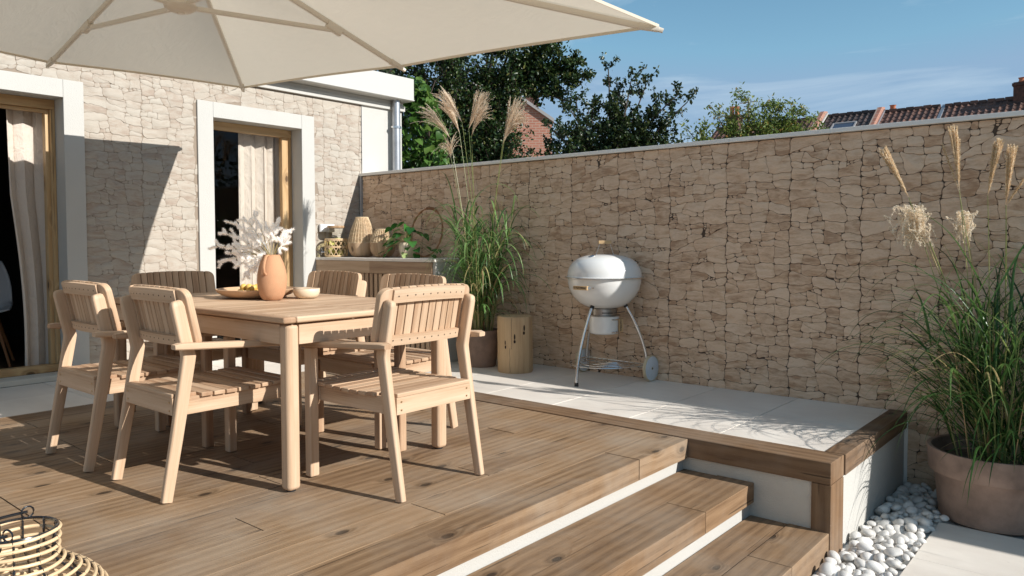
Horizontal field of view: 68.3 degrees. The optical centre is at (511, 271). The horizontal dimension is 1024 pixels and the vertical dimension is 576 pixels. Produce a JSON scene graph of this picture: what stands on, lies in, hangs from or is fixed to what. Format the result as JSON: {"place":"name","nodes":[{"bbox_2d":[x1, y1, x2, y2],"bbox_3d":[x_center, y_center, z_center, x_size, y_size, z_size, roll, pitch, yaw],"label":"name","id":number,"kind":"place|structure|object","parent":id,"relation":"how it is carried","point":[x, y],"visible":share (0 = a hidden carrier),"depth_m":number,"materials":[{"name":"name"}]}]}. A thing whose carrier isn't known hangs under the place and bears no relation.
{"place":"outdoors","nodes":[
{"label":"outdoors","id":0,"kind":"place"},
{"bbox_2d":[374,0,1023,161],"label":"sky","id":1,"kind":"structure","parent":0,"point":[834,56],"materials":[{"name":"blue"}]},
{"bbox_2d":[711,106,814,139],"bbox_3d":[13.395,-4.252,40.262,5.350,8.350,9.240,2,3,40],"label":"tree","id":2,"kind":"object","parent":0,"point":[716,134],"depth_m":38.35,"materials":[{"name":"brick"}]},
{"bbox_2d":[869,104,940,124],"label":"terrace house","id":3,"kind":"structure","parent":0,"point":[892,114],"depth_m":36.49,"materials":[{"name":"tile"}]},
{"bbox_2d":[811,491,1023,575],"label":"gravel bed","id":4,"kind":"object","parent":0,"point":[846,547],"depth_m":3.90,"materials":[{"name":"gravel"}]},
{"bbox_2d":[819,562,836,575],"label":"pebble","id":5,"kind":"object","parent":4,"relation":"on","point":[827,568],"visible":1,"depth_m":3.40,"materials":[{"name":"stone"}]},
{"bbox_2d":[824,557,836,563],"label":"pebble","id":6,"kind":"object","parent":4,"relation":"on","point":[830,559],"visible":0.67,"depth_m":3.51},
{"bbox_2d":[837,570,848,575],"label":"pebble","id":7,"kind":"object","parent":4,"relation":"on","point":[842,573],"visible":1,"depth_m":3.37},
{"bbox_2d":[838,551,849,561],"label":"pebble","id":8,"kind":"object","parent":4,"relation":"on","point":[841,553],"visible":0.55,"depth_m":3.59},
{"bbox_2d":[840,565,852,573],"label":"pebble","id":9,"kind":"object","parent":4,"relation":"on","point":[848,568],"visible":0.59,"depth_m":3.44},
{"bbox_2d":[848,547,857,553],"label":"pebble","id":10,"kind":"object","parent":4,"relation":"on","point":[853,549],"visible":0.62,"depth_m":3.67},
{"bbox_2d":[849,540,858,546],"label":"pebble","id":11,"kind":"object","parent":4,"relation":"on","point":[852,543],"visible":0.62,"depth_m":3.75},
{"bbox_2d":[853,558,866,568],"bbox_3d":[1.632,1.369,3.530,0.070,0.051,0.083,25,-11,-4],"label":"pebble","id":12,"kind":"object","parent":4,"relation":"on","point":[858,562],"visible":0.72,"depth_m":3.51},
{"bbox_2d":[856,549,864,556],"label":"pebble","id":13,"kind":"object","parent":4,"relation":"on","point":[858,552],"visible":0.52,"depth_m":3.64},
{"bbox_2d":[856,542,873,552],"bbox_3d":[1.715,1.338,3.661,0.084,0.046,0.053,4,23,34],"label":"pebble","id":14,"kind":"object","parent":13,"relation":"on","point":[865,547],"visible":0.87,"depth_m":3.65,"materials":[{"name":"stone"}]},
{"bbox_2d":[857,537,870,544],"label":"pebble","id":15,"kind":"object","parent":4,"relation":"on","point":[863,539],"visible":0.49,"depth_m":3.77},
{"bbox_2d":[860,552,873,560],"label":"pebble","id":16,"kind":"object","parent":4,"relation":"on","point":[866,556],"visible":0.62,"depth_m":3.58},
{"bbox_2d":[860,529,875,539],"bbox_3d":[1.831,1.355,3.891,0.087,0.044,0.082,-20,2,36],"label":"pebble","id":17,"kind":"object","parent":4,"relation":"on","point":[873,536],"visible":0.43,"depth_m":3.86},
{"bbox_2d":[861,528,873,536],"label":"pebble","id":18,"kind":"object","parent":17,"relation":"on","point":[867,532],"visible":1,"depth_m":3.85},
{"bbox_2d":[862,569,874,575],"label":"pebble","id":19,"kind":"object","parent":4,"relation":"on","point":[868,571],"visible":0.78,"depth_m":3.43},
{"bbox_2d":[867,520,876,526],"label":"pebble","id":20,"kind":"object","parent":4,"relation":"on","point":[871,523],"visible":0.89,"depth_m":4.04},
{"bbox_2d":[866,560,885,574],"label":"pebble","id":21,"kind":"object","parent":4,"relation":"on","point":[875,567],"visible":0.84,"depth_m":3.47,"materials":[{"name":"stone"}]},
{"bbox_2d":[872,526,882,534],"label":"pebble","id":22,"kind":"object","parent":4,"relation":"on","point":[877,529],"visible":0.69,"depth_m":3.93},
{"bbox_2d":[873,544,882,549],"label":"pebble","id":23,"kind":"object","parent":4,"relation":"on","point":[877,546],"visible":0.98,"depth_m":3.68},
{"bbox_2d":[873,553,883,561],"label":"pebble","id":24,"kind":"object","parent":4,"relation":"on","point":[878,557],"visible":0.96,"depth_m":3.54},
{"bbox_2d":[873,537,883,543],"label":"pebble","id":25,"kind":"object","parent":4,"relation":"on","point":[878,540],"visible":0.94,"depth_m":3.80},
{"bbox_2d":[874,508,884,515],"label":"pebble","id":26,"kind":"object","parent":4,"relation":"on","point":[878,511],"visible":0.64,"depth_m":4.18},
{"bbox_2d":[877,505,889,512],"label":"pebble","id":27,"kind":"object","parent":26,"relation":"on","point":[885,508],"visible":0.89,"depth_m":4.17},
{"bbox_2d":[877,530,888,536],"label":"pebble","id":28,"kind":"object","parent":4,"relation":"on","point":[883,533],"visible":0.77,"depth_m":3.89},
{"bbox_2d":[877,520,890,529],"bbox_3d":[1.982,1.349,4.021,0.076,0.046,0.063,-28,8,7],"label":"pebble","id":29,"kind":"object","parent":4,"relation":"on","point":[882,523],"visible":0.5,"depth_m":4.01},
{"bbox_2d":[881,542,893,547],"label":"pebble","id":30,"kind":"object","parent":4,"relation":"on","point":[885,544],"visible":0.59,"depth_m":3.73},
{"bbox_2d":[882,502,892,510],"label":"pebble","id":31,"kind":"object","parent":4,"relation":"on","point":[889,504],"visible":0.4,"depth_m":4.25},
{"bbox_2d":[884,529,895,535],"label":"pebble","id":32,"kind":"object","parent":4,"relation":"on","point":[892,532],"visible":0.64,"depth_m":3.89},
{"bbox_2d":[886,496,894,502],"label":"pebble","id":33,"kind":"object","parent":4,"relation":"on","point":[890,499],"visible":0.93,"depth_m":4.35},
{"bbox_2d":[886,567,897,575],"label":"pebble","id":34,"kind":"object","parent":4,"relation":"on","point":[893,571],"visible":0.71,"depth_m":3.44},
{"bbox_2d":[884,559,900,568],"bbox_3d":[1.776,1.367,3.526,0.070,0.043,0.087,2,-23,22],"label":"pebble","id":35,"kind":"object","parent":4,"relation":"on","point":[894,564],"visible":0.8,"depth_m":3.50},
{"bbox_2d":[884,547,902,556],"bbox_3d":[1.827,1.342,3.616,0.077,0.039,0.070,0,2,3],"label":"pebble","id":36,"kind":"object","parent":4,"relation":"on","point":[893,552],"visible":1,"depth_m":3.60,"materials":[{"name":"stone"}]},
{"bbox_2d":[891,504,900,510],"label":"pebble","id":37,"kind":"object","parent":4,"relation":"on","point":[896,507],"visible":1,"depth_m":4.20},
{"bbox_2d":[893,525,904,533],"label":"pebble","id":38,"kind":"object","parent":4,"relation":"on","point":[899,528],"visible":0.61,"depth_m":3.93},
{"bbox_2d":[890,534,908,543],"bbox_3d":[1.957,1.351,3.815,0.074,0.053,0.096,-2,-8,-18],"label":"pebble","id":39,"kind":"object","parent":4,"relation":"on","point":[903,536],"visible":0.68,"depth_m":3.80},
{"bbox_2d":[902,554,909,560],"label":"pebble","id":40,"kind":"object","parent":4,"relation":"on","point":[905,557],"visible":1,"depth_m":3.56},
{"bbox_2d":[903,501,913,507],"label":"pebble","id":41,"kind":"object","parent":4,"relation":"on","point":[907,503],"visible":0.62,"depth_m":4.25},
{"bbox_2d":[903,551,914,558],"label":"pebble","id":42,"kind":"object","parent":4,"relation":"on","point":[911,555],"visible":0.74,"depth_m":3.63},
{"bbox_2d":[903,518,917,526],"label":"pebble","id":43,"kind":"object","parent":4,"relation":"on","point":[909,520],"visible":0.63,"depth_m":3.96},
{"bbox_2d":[905,532,916,541],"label":"pebble","id":44,"kind":"object","parent":4,"relation":"on","point":[911,535],"visible":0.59,"depth_m":3.81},
{"bbox_2d":[910,546,918,552],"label":"pebble","id":45,"kind":"object","parent":4,"relation":"on","point":[914,549],"visible":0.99,"depth_m":3.70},
{"bbox_2d":[899,482,936,498],"bbox_3d":[2.660,1.333,4.155,1.040,0.075,0.582,2,3,40],"label":"pebble bed","id":46,"kind":"object","parent":4,"relation":"on","point":[911,488],"visible":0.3,"depth_m":4.55,"materials":[{"name":"stone"}]},
{"bbox_2d":[914,502,927,508],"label":"pebble","id":47,"kind":"object","parent":4,"relation":"on","point":[920,505],"visible":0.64,"depth_m":4.29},
{"bbox_2d":[917,538,925,544],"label":"pebble","id":48,"kind":"object","parent":4,"relation":"on","point":[921,540],"visible":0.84,"depth_m":3.80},
{"bbox_2d":[917,525,929,533],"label":"pebble","id":49,"kind":"object","parent":4,"relation":"on","point":[926,529],"visible":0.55,"depth_m":3.93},
{"bbox_2d":[926,525,934,532],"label":"pebble","id":50,"kind":"object","parent":4,"relation":"on","point":[931,528],"visible":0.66,"depth_m":3.95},
{"bbox_2d":[918,518,930,525],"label":"pebble","id":51,"kind":"object","parent":50,"relation":"on","point":[924,521],"visible":0.94,"depth_m":3.96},
{"bbox_2d":[928,498,937,506],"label":"pebble","id":52,"kind":"object","parent":4,"relation":"on","point":[932,501],"visible":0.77,"depth_m":4.32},
{"bbox_2d":[940,515,948,520],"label":"pebble","id":53,"kind":"object","parent":4,"relation":"on","point":[944,517],"visible":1,"depth_m":4.05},
{"bbox_2d":[926,434,1023,535],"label":"terracotta planter","id":54,"kind":"object","parent":4,"relation":"on","point":[995,505],"visible":0.74,"depth_m":3.93,"materials":[{"name":"ceramic"}]},
{"bbox_2d":[816,125,1023,502],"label":"ornamental grass","id":55,"kind":"object","parent":54,"relation":"in","point":[992,386],"depth_m":4.05,"materials":[{"name":"green plant"}]},
{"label":"pebble","id":56,"kind":"object","parent":4,"relation":"on","visible":0},
{"bbox_2d":[827,550,839,561],"bbox_3d":[1.520,1.345,3.568,0.062,0.051,0.063,17,5,0],"label":"pebble","id":57,"kind":"object","parent":56,"relation":"on","point":[833,554],"visible":0.75,"depth_m":3.55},
{"label":"pebble","id":58,"kind":"object","parent":4,"relation":"on","visible":0},
{"bbox_2d":[850,531,860,539],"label":"pebble","id":59,"kind":"object","parent":58,"relation":"on","point":[855,535],"visible":0.97,"depth_m":3.81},
{"label":"pebble","id":60,"kind":"object","parent":4,"relation":"on","visible":0},
{"bbox_2d":[905,523,916,532],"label":"pebble","id":61,"kind":"object","parent":60,"relation":"on","point":[911,527],"visible":0.91,"depth_m":3.90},
{"label":"pebble","id":62,"kind":"object","parent":4,"relation":"on","visible":0},
{"bbox_2d":[880,513,888,519],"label":"pebble","id":63,"kind":"object","parent":62,"relation":"on","point":[884,516],"visible":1,"depth_m":4.08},
{"label":"pebble","id":64,"kind":"object","parent":4,"relation":"on","visible":0},
{"bbox_2d":[921,511,932,516],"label":"pebble","id":65,"kind":"object","parent":64,"relation":"on","point":[924,513],"visible":0.88,"depth_m":4.12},
{"bbox_2d":[900,522,1023,575],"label":"paving","id":66,"kind":"structure","parent":0,"point":[945,549],"depth_m":3.63,"materials":[{"name":"concrete"}]},
{"bbox_2d":[936,77,1023,118],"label":"terrace house","id":67,"kind":"structure","parent":0,"point":[1015,102],"depth_m":34.38,"materials":[{"name":"tile"}]},
{"label":"pebble","id":68,"kind":"object","parent":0,"visible":0},
{"bbox_2d":[843,554,853,561],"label":"pebble","id":69,"kind":"object","parent":68,"relation":"on","point":[848,557],"visible":1,"depth_m":3.55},
{"label":"pebble","id":70,"kind":"object","parent":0,"visible":0},
{"bbox_2d":[896,537,904,543],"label":"pebble","id":71,"kind":"object","parent":70,"relation":"on","point":[899,540],"visible":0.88,"depth_m":3.75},
{"label":"ground","id":72,"kind":"structure","parent":0,"visible":0},
{"bbox_2d":[0,53,414,387],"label":"house","id":73,"kind":"structure","parent":72,"relation":"on","point":[141,173],"depth_m":6.57,"materials":[{"name":"beige stone"}]},
{"bbox_2d":[0,260,14,366],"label":"shell chair","id":74,"kind":"object","parent":73,"relation":"on","point":[6,299],"visible":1,"depth_m":6.47,"materials":[{"name":"grey"}]},
{"bbox_2d":[6,109,48,365],"bbox_3d":[-3.819,-0.289,5.971,0.102,2.126,0.539,2,3,40],"label":"curtain","id":75,"kind":"object","parent":73,"relation":"hanging from","point":[25,152],"visible":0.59,"depth_m":5.98,"materials":[{"name":"white fabric"}]},
{"bbox_2d":[213,121,292,286],"bbox_3d":[-2.537,-0.335,7.288,0.081,2.140,0.921,2,3,40],"label":"window frame","id":76,"kind":"structure","parent":73,"relation":"in","point":[285,154],"depth_m":7.55,"materials":[{"name":"brown wood"}]},
{"bbox_2d":[238,133,280,284],"bbox_3d":[-2.531,-0.333,7.471,0.090,2.091,0.605,2,3,40],"label":"curtain","id":77,"kind":"object","parent":73,"relation":"hanging from","point":[258,169],"visible":0.45,"depth_m":7.49,"materials":[{"name":"white fabric"}]},
{"bbox_2d":[319,224,334,231],"bbox_3d":[-1.888,-0.448,7.706,0.037,0.080,0.174,2,3,40],"label":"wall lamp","id":78,"kind":"object","parent":73,"relation":"attached to","point":[323,228],"visible":1,"depth_m":7.68,"materials":[{"name":"white"}]},
{"bbox_2d":[402,67,453,168],"bbox_3d":[-1.185,-0.624,9.047,1.123,3.614,0.605,0,2,-1],"label":"hazel shrub","id":79,"kind":"object","parent":72,"relation":"on","point":[424,98],"visible":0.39,"depth_m":8.88,"materials":[{"name":"green plant"}]},
{"bbox_2d":[375,40,569,165],"bbox_3d":[-1.078,-2.818,16.288,5.546,7.430,2.079,0,2,2],"label":"broadleaf tree","id":80,"kind":"object","parent":72,"relation":"on","point":[485,143],"visible":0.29,"depth_m":15.80,"materials":[{"name":"green plant"}]},
{"bbox_2d":[468,82,553,156],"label":"brick house","id":81,"kind":"structure","parent":72,"relation":"on","point":[538,114],"depth_m":25.96,"materials":[{"name":"red brick"}]},
{"bbox_2d":[502,42,596,116],"bbox_3d":[0.738,-2.061,16.104,2.152,5.931,1.041,0,2,11],"label":"broadleaf tree","id":82,"kind":"object","parent":72,"relation":"on","point":[554,71],"visible":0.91,"depth_m":15.88,"materials":[{"name":"green plant"}]},
{"bbox_2d":[548,84,640,150],"bbox_3d":[1.631,-1.353,14.746,2.403,4.619,0.930,0,2,4],"label":"apple tree","id":83,"kind":"object","parent":72,"relation":"on","point":[574,109],"visible":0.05,"depth_m":14.66,"materials":[{"name":"green plant"}]},
{"bbox_2d":[526,52,698,155],"bbox_3d":[1.579,-1.205,12.060,2.718,4.528,0.696,0,2,1],"label":"pear tree","id":84,"kind":"object","parent":72,"relation":"on","point":[617,134],"visible":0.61,"depth_m":11.95,"materials":[{"name":"green plant"}]},
{"bbox_2d":[325,372,907,552],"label":"retaining wall","id":85,"kind":"structure","parent":72,"relation":"on","point":[836,494],"depth_m":3.91,"materials":[{"name":"concrete"}]},
{"bbox_2d":[437,460,828,575],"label":"steps","id":86,"kind":"structure","parent":72,"relation":"on","point":[676,519],"depth_m":3.32,"materials":[{"name":"wood"}]},
{"bbox_2d":[359,110,1023,491],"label":"garden wall","id":87,"kind":"structure","parent":72,"relation":"on","point":[751,254],"depth_m":5.26,"materials":[{"name":"beige stone"}]},
{"bbox_2d":[677,81,828,141],"bbox_3d":[4.453,-1.265,14.004,2.926,4.478,0.839,0,2,5],"label":"laurel bush","id":88,"kind":"object","parent":72,"relation":"on","point":[767,127],"visible":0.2,"depth_m":13.93,"materials":[{"name":"green plant"}]},
{"bbox_2d":[809,109,875,130],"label":"terrace house","id":89,"kind":"structure","parent":72,"relation":"on","point":[848,119],"depth_m":37.77,"materials":[{"name":"brick"}]},
{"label":"terrace base","id":90,"kind":"structure","parent":72,"relation":"on","visible":0},
{"bbox_2d":[0,357,304,417],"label":"path","id":91,"kind":"structure","parent":90,"relation":"on","point":[25,399],"depth_m":5.23,"materials":[{"name":"concrete"}]},
{"bbox_2d":[425,359,887,450],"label":"terrace","id":92,"kind":"structure","parent":90,"relation":"on","point":[810,424],"depth_m":4.93,"materials":[{"name":"concrete"}]},
{"bbox_2d":[316,257,479,361],"bbox_3d":[-1.140,0.319,7.310,1.723,0.915,0.580,2,3,40],"label":"outdoor counter","id":93,"kind":"object","parent":92,"relation":"on","point":[372,271],"visible":0.23,"depth_m":6.93,"materials":[{"name":"wood"}]},
{"bbox_2d":[321,226,347,256],"bbox_3d":[-1.791,-0.311,7.662,0.251,0.316,0.235,2,3,40],"label":"lantern","id":94,"kind":"object","parent":93,"relation":"on","point":[331,246],"visible":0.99,"depth_m":7.59,"materials":[{"name":"glass"}]},
{"bbox_2d":[347,217,373,256],"bbox_3d":[-1.511,-0.352,7.608,0.292,0.402,0.292,2,3,40],"label":"wicker lantern","id":95,"kind":"object","parent":93,"relation":"on","point":[360,234],"visible":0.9,"depth_m":7.51,"materials":[{"name":"beige wicker"}]},
{"bbox_2d":[369,229,395,256],"bbox_3d":[-1.278,-0.285,7.454,0.261,0.279,0.262,2,3,40],"label":"vase","id":96,"kind":"object","parent":93,"relation":"on","point":[376,240],"visible":0.76,"depth_m":7.36,"materials":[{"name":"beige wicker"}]},
{"bbox_2d":[399,243,416,257],"bbox_3d":[-0.997,-0.210,7.220,0.175,0.145,0.175,2,3,40],"label":"ribbed pot","id":97,"kind":"object","parent":93,"relation":"on","point":[409,252],"visible":0.66,"depth_m":7.15,"materials":[{"name":"ceramic"}]},
{"bbox_2d":[376,222,441,257],"bbox_3d":[-0.965,-0.287,7.118,0.715,0.380,0.277,2,3,40],"label":"pothos plant","id":98,"kind":"object","parent":97,"relation":"in","point":[407,238],"visible":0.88,"depth_m":7.14,"materials":[{"name":"green plant"}]},
{"bbox_2d":[410,207,443,256],"bbox_3d":[-0.821,-0.388,7.276,0.447,0.486,0.100,2,3,40],"label":"rattan hoop","id":99,"kind":"object","parent":93,"relation":"on","point":[433,209],"visible":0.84,"depth_m":7.23,"materials":[{"name":"wicker"}]},
{"bbox_2d":[469,327,497,367],"bbox_3d":[-0.263,0.649,6.500,0.316,0.315,0.316,2,3,40],"label":"terracotta planter","id":100,"kind":"object","parent":92,"relation":"on","point":[483,350],"visible":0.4,"depth_m":6.38,"materials":[{"name":"ceramic"}]},
{"bbox_2d":[410,87,551,330],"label":"ornamental grass","id":101,"kind":"object","parent":100,"relation":"in","point":[479,279],"depth_m":6.39,"materials":[{"name":"plant"}]},
{"bbox_2d":[497,314,532,373],"bbox_3d":[0.028,0.589,6.213,0.290,0.457,0.288,2,3,40],"label":"log stool","id":102,"kind":"object","parent":92,"relation":"on","point":[515,341],"visible":0.98,"depth_m":6.09,"materials":[{"name":"brown wood"}]},
{"bbox_2d":[565,241,657,386],"bbox_3d":[0.687,0.296,5.799,0.676,1.074,0.708,2,3,40],"label":"kettle grill","id":103,"kind":"object","parent":92,"relation":"on","point":[603,287],"visible":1,"depth_m":5.64,"materials":[{"name":"white metal"}]},
{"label":"deck base","id":104,"kind":"structure","parent":90,"relation":"on","visible":0},
{"bbox_2d":[0,371,686,575],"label":"deck","id":105,"kind":"structure","parent":104,"relation":"on","point":[240,511],"depth_m":3.27,"materials":[{"name":"brown wood"}]},
{"bbox_2d":[0,505,108,575],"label":"wicker lantern","id":106,"kind":"object","parent":105,"relation":"on","point":[55,551],"visible":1,"depth_m":2.04,"materials":[{"name":"beige wicker"}]},
{"bbox_2d":[45,280,213,471],"bbox_3d":[-1.956,0.473,3.861,0.614,0.880,0.634,2,3,40],"label":"garden chair","id":107,"kind":"object","parent":105,"relation":"on","point":[87,306],"visible":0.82,"depth_m":3.71,"materials":[{"name":"brown wood"}]},
{"bbox_2d":[130,271,257,425],"bbox_3d":[-2.019,0.439,4.739,0.634,0.880,0.614,2,3,40],"label":"garden chair","id":108,"kind":"object","parent":105,"relation":"on","point":[196,281],"visible":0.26,"depth_m":4.81,"materials":[{"name":"brown wood"}]},
{"bbox_2d":[111,284,280,502],"bbox_3d":[-1.401,0.489,3.438,0.614,0.880,0.634,2,3,40],"label":"garden chair","id":109,"kind":"object","parent":105,"relation":"on","point":[161,314],"visible":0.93,"depth_m":3.28,"materials":[{"name":"brown wood"}]},
{"bbox_2d":[113,292,445,491],"bbox_3d":[-1.313,0.527,4.104,1.810,0.750,0.990,2,3,40],"label":"dining table","id":110,"kind":"object","parent":105,"relation":"on","point":[261,320],"visible":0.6,"depth_m":3.42,"materials":[{"name":"brown wood"}]},
{"bbox_2d":[215,286,294,298],"bbox_3d":[-1.455,0.118,4.303,0.442,0.052,0.442,2,3,40],"label":"platter","id":111,"kind":"object","parent":110,"relation":"on","point":[231,292],"visible":0.62,"depth_m":4.13,"materials":[{"name":"ceramic"}]},
{"bbox_2d":[257,255,286,300],"bbox_3d":[-1.301,0.028,4.094,0.156,0.247,0.161,-1,3,-30],"label":"vase","id":112,"kind":"object","parent":110,"relation":"on","point":[271,279],"visible":1,"depth_m":4.04,"materials":[{"name":"ceramic"}]},
{"bbox_2d":[208,210,295,280],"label":"dried branches","id":113,"kind":"object","parent":112,"relation":"in","point":[283,239],"visible":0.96,"depth_m":4.16,"materials":[{"name":"white plant"}]},
{"bbox_2d":[293,287,319,298],"bbox_3d":[-1.151,0.117,4.230,0.148,0.059,0.143,2,3,40],"label":"bowl","id":114,"kind":"object","parent":110,"relation":"on","point":[306,292],"visible":1,"depth_m":4.17,"materials":[{"name":"ceramic"}]},
{"bbox_2d":[241,271,366,425],"bbox_3d":[-1.269,0.438,4.715,0.614,0.880,0.634,2,3,40],"label":"garden chair","id":115,"kind":"object","parent":105,"relation":"on","point":[346,283],"visible":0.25,"depth_m":4.69,"materials":[{"name":"brown wood"}]},
{"bbox_2d":[0,0,663,91],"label":"parasol","id":116,"kind":"object","parent":105,"relation":"on","point":[242,45],"visible":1,"depth_m":4.64,"materials":[{"name":"white"}]},
{"bbox_2d":[309,273,457,449],"bbox_3d":[-0.703,0.456,4.239,0.614,0.880,0.634,2,3,40],"label":"garden chair","id":117,"kind":"object","parent":105,"relation":"on","point":[417,359],"visible":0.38,"depth_m":4.18,"materials":[{"name":"brown wood"}]},
{"bbox_2d":[299,283,484,502],"bbox_3d":[-0.528,0.487,3.436,0.634,0.880,0.614,2,3,40],"label":"garden chair","id":118,"kind":"object","parent":105,"relation":"on","point":[399,390],"visible":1,"depth_m":3.32,"materials":[{"name":"brown wood"}]},
{"label":"pebble","id":119,"kind":"object","parent":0,"visible":0},
{"bbox_2d":[892,519,903,524],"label":"pebble","id":120,"kind":"object","parent":119,"relation":"on","point":[897,521],"visible":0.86,"depth_m":3.98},
{"label":"pebble","id":121,"kind":"object","parent":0,"visible":0},
{"bbox_2d":[906,506,916,514],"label":"pebble","id":122,"kind":"object","parent":121,"relation":"on","point":[911,510],"visible":1,"depth_m":4.16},
{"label":"pebble","id":123,"kind":"object","parent":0,"visible":0},
{"bbox_2d":[911,496,923,503],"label":"pebble","id":124,"kind":"object","parent":123,"relation":"on","point":[917,499],"visible":0.92,"depth_m":4.33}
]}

